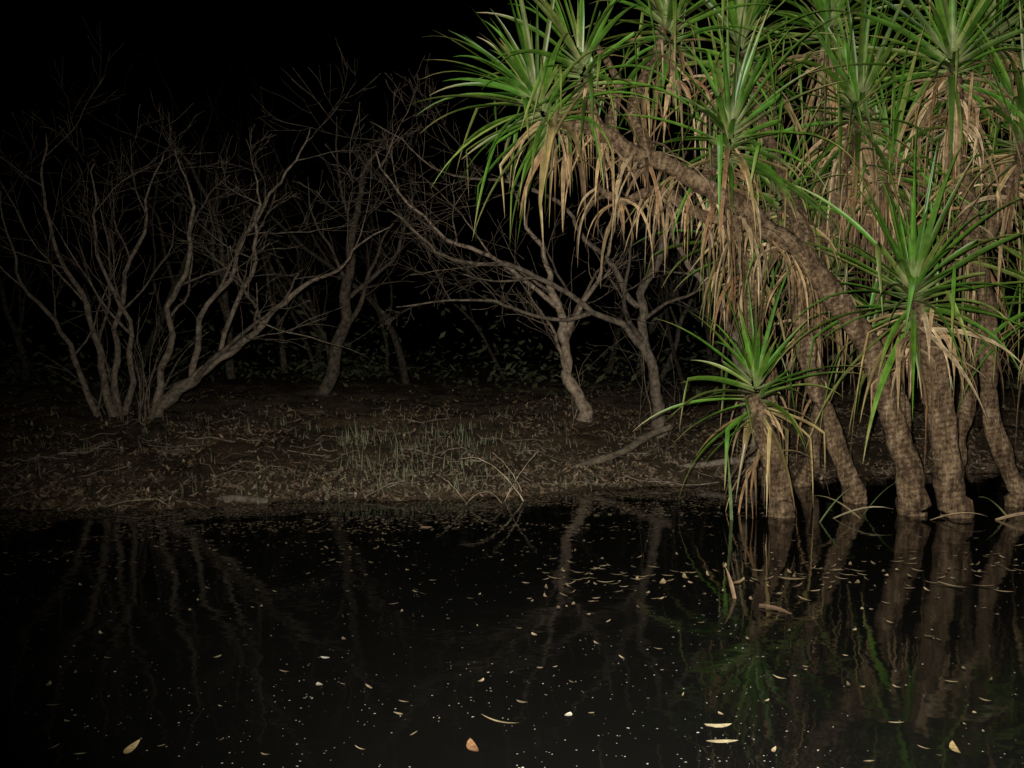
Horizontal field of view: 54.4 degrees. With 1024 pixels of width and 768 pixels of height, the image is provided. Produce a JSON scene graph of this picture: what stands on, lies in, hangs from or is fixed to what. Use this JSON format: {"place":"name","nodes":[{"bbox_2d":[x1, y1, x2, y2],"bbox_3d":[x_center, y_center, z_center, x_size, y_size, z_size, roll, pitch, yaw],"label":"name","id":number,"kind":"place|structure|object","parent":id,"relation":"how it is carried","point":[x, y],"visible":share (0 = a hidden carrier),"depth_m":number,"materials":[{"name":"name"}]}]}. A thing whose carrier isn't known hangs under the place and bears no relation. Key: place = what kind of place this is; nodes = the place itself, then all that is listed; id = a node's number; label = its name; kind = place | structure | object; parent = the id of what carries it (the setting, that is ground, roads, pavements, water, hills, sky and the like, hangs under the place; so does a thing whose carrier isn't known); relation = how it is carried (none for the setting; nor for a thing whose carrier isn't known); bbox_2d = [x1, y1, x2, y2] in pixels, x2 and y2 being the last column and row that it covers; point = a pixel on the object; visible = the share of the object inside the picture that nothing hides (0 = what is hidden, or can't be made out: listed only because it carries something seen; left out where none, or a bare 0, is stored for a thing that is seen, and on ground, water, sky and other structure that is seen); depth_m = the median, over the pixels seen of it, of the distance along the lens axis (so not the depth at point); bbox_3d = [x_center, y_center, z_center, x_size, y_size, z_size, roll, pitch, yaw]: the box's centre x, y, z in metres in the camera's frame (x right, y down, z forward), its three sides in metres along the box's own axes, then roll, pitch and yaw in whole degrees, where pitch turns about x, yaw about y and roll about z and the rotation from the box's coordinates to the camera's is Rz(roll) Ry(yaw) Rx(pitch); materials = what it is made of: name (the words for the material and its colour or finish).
{"place":"outdoors","nodes":[
{"label":"outdoors","id":0,"kind":"place"},
{"bbox_2d":[0,471,1023,767],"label":"water","id":1,"kind":"structure","parent":0,"point":[174,665],"depth_m":5.45,"materials":[{"name":"black liquid"}]},
{"bbox_2d":[0,486,1021,767],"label":"floating debris","id":2,"kind":"object","parent":1,"relation":"on","point":[504,504],"visible":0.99,"depth_m":9.16,"materials":[{"name":"brown plant"}]},
{"bbox_2d":[25,521,1023,761],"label":"floating leaves","id":3,"kind":"object","parent":1,"relation":"on","point":[471,745],"visible":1,"depth_m":6.24,"materials":[{"name":"beige plant"}]},
{"bbox_2d":[725,457,1023,613],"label":"broken pandanus leaves","id":4,"kind":"object","parent":1,"relation":"on","point":[779,608],"visible":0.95,"depth_m":9.03,"materials":[{"name":"beige plant"}]},
{"bbox_2d":[0,339,1023,511],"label":"ground","id":5,"kind":"structure","parent":0,"point":[437,390],"depth_m":14.26,"materials":[{"name":"soil"}]},
{"bbox_2d":[0,19,236,417],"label":"bare tree","id":6,"kind":"object","parent":5,"relation":"on","point":[112,400],"visible":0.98,"depth_m":13.84,"materials":[{"name":"brown plant"}]},
{"bbox_2d":[215,494,268,503],"bbox_3d":[-2.726,1.158,10.008,0.560,0.110,0.103,0,2,4],"label":"fallen log","id":7,"kind":"object","parent":5,"relation":"on","point":[238,498],"visible":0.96,"depth_m":9.98,"materials":[{"name":"wood"}]},
{"bbox_2d":[111,38,412,421],"bbox_3d":[-3.486,-2.146,13.579,4.277,5.951,4.283,0,2,0],"label":"bare tree","id":8,"kind":"object","parent":5,"relation":"on","point":[161,402],"visible":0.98,"depth_m":13.69,"materials":[{"name":"brown plant"}]},
{"bbox_2d":[2,402,680,503],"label":"grass","id":9,"kind":"structure","parent":5,"relation":"on","point":[363,441],"depth_m":11.79,"materials":[{"name":"green plant"}]},
{"bbox_2d":[284,94,439,396],"bbox_3d":[-2.362,-2.292,16.657,2.550,5.572,2.301,-2,3,-34],"label":"bare tree","id":10,"kind":"object","parent":5,"relation":"on","point":[332,372],"visible":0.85,"depth_m":16.89,"materials":[{"name":"brown plant"}]},
{"bbox_2d":[438,452,536,504],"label":"arching twigs","id":11,"kind":"object","parent":5,"relation":"on","point":[502,474],"visible":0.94,"depth_m":10.13,"materials":[{"name":"brown wood"}]},
{"bbox_2d":[0,396,997,511],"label":"fallen twigs","id":12,"kind":"object","parent":5,"relation":"on","point":[318,443],"visible":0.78,"depth_m":11.49,"materials":[{"name":"brown wood"}]},
{"bbox_2d":[363,73,642,423],"bbox_3d":[-0.007,-1.740,13.817,3.982,4.706,3.938,0,2,0],"label":"bare tree","id":13,"kind":"object","parent":5,"relation":"on","point":[570,383],"visible":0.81,"depth_m":13.77,"materials":[{"name":"brown plant"}]},
{"bbox_2d":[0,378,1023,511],"bbox_3d":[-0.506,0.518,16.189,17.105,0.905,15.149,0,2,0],"label":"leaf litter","id":14,"kind":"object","parent":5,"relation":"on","point":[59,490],"visible":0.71,"depth_m":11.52,"materials":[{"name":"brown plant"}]},
{"bbox_2d":[0,40,1023,390],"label":"distant trees","id":15,"kind":"object","parent":5,"relation":"on","point":[224,306],"visible":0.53,"depth_m":22.05,"materials":[{"name":"brown plant"}]},
{"bbox_2d":[0,202,1023,400],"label":"undergrowth foliage","id":16,"kind":"object","parent":5,"relation":"on","point":[20,373],"visible":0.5,"depth_m":20.53,"materials":[{"name":"green plant"}]},
{"bbox_2d":[251,54,776,446],"bbox_3d":[0.108,-1.686,12.797,6.742,5.086,3.108,0,2,-8],"label":"bare tree","id":17,"kind":"object","parent":5,"relation":"on","point":[638,337],"visible":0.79,"depth_m":12.84,"materials":[{"name":"brown plant"}]},
{"bbox_2d":[570,424,672,466],"bbox_3d":[1.214,0.782,11.819,1.632,0.568,0.199,-1,3,-24],"label":"fallen log","id":18,"kind":"object","parent":5,"relation":"on","point":[638,441],"visible":0.86,"depth_m":11.81,"materials":[{"name":"brown wood"}]},
{"bbox_2d":[407,0,930,515],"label":"pandanus tree","id":19,"kind":"object","parent":5,"relation":"on","point":[725,112],"visible":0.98,"depth_m":8.95,"materials":[{"name":"green plant"}]},
{"bbox_2d":[678,454,790,467],"bbox_3d":[2.648,0.934,11.842,1.316,0.202,0.283,0,2,0],"label":"fallen log","id":20,"kind":"object","parent":5,"relation":"on","point":[721,462],"visible":0.52,"depth_m":11.76,"materials":[{"name":"brown wood"}]},
{"bbox_2d":[644,0,830,451],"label":"bare tree","id":21,"kind":"object","parent":5,"relation":"on","point":[734,335],"visible":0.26,"depth_m":12.54,"materials":[{"name":"brown plant"}]},
{"bbox_2d":[637,260,868,518],"bbox_3d":[2.172,0.312,9.141,2.014,2.856,2.044,0,2,-10],"label":"pandanus tree","id":22,"kind":"object","parent":5,"relation":"on","point":[755,364],"visible":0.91,"depth_m":9.13,"materials":[{"name":"green plant"}]},
{"bbox_2d":[633,131,954,486],"bbox_3d":[3.161,-0.823,10.996,3.537,4.593,2.628,-1,2,-17],"label":"pandanus tree","id":23,"kind":"object","parent":5,"relation":"on","point":[803,477],"visible":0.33,"depth_m":10.99,"materials":[{"name":"brown plant"}]},
{"bbox_2d":[687,0,982,503],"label":"pandanus tree","id":24,"kind":"object","parent":5,"relation":"on","point":[858,88],"visible":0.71,"depth_m":9.77,"materials":[{"name":"green plant"}]},
{"bbox_2d":[739,0,1023,448],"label":"pandanus tree","id":25,"kind":"object","parent":5,"relation":"on","point":[823,58],"visible":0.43,"depth_m":9.91,"materials":[{"name":"green plant"}]},
{"bbox_2d":[755,128,1023,518],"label":"pandanus tree","id":26,"kind":"object","parent":5,"relation":"on","point":[927,352],"visible":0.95,"depth_m":8.96,"materials":[{"name":"green plant"}]},
{"bbox_2d":[792,0,1023,506],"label":"pandanus tree","id":27,"kind":"object","parent":5,"relation":"on","point":[945,34],"visible":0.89,"depth_m":9.39,"materials":[{"name":"green plant"}]},
{"bbox_2d":[854,119,1023,468],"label":"pandanus tree","id":28,"kind":"object","parent":5,"relation":"on","point":[965,413],"visible":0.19,"depth_m":11.12,"materials":[{"name":"brown plant"}]},
{"bbox_2d":[954,161,1023,451],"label":"pandanus tree","id":29,"kind":"object","parent":5,"relation":"on","point":[1005,334],"visible":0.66,"depth_m":9.66,"materials":[{"name":"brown plant"}]},
{"bbox_2d":[0,0,1023,338],"label":"sky","id":30,"kind":"structure","parent":0,"point":[195,44],"materials":[{"name":"black"}]}
]}

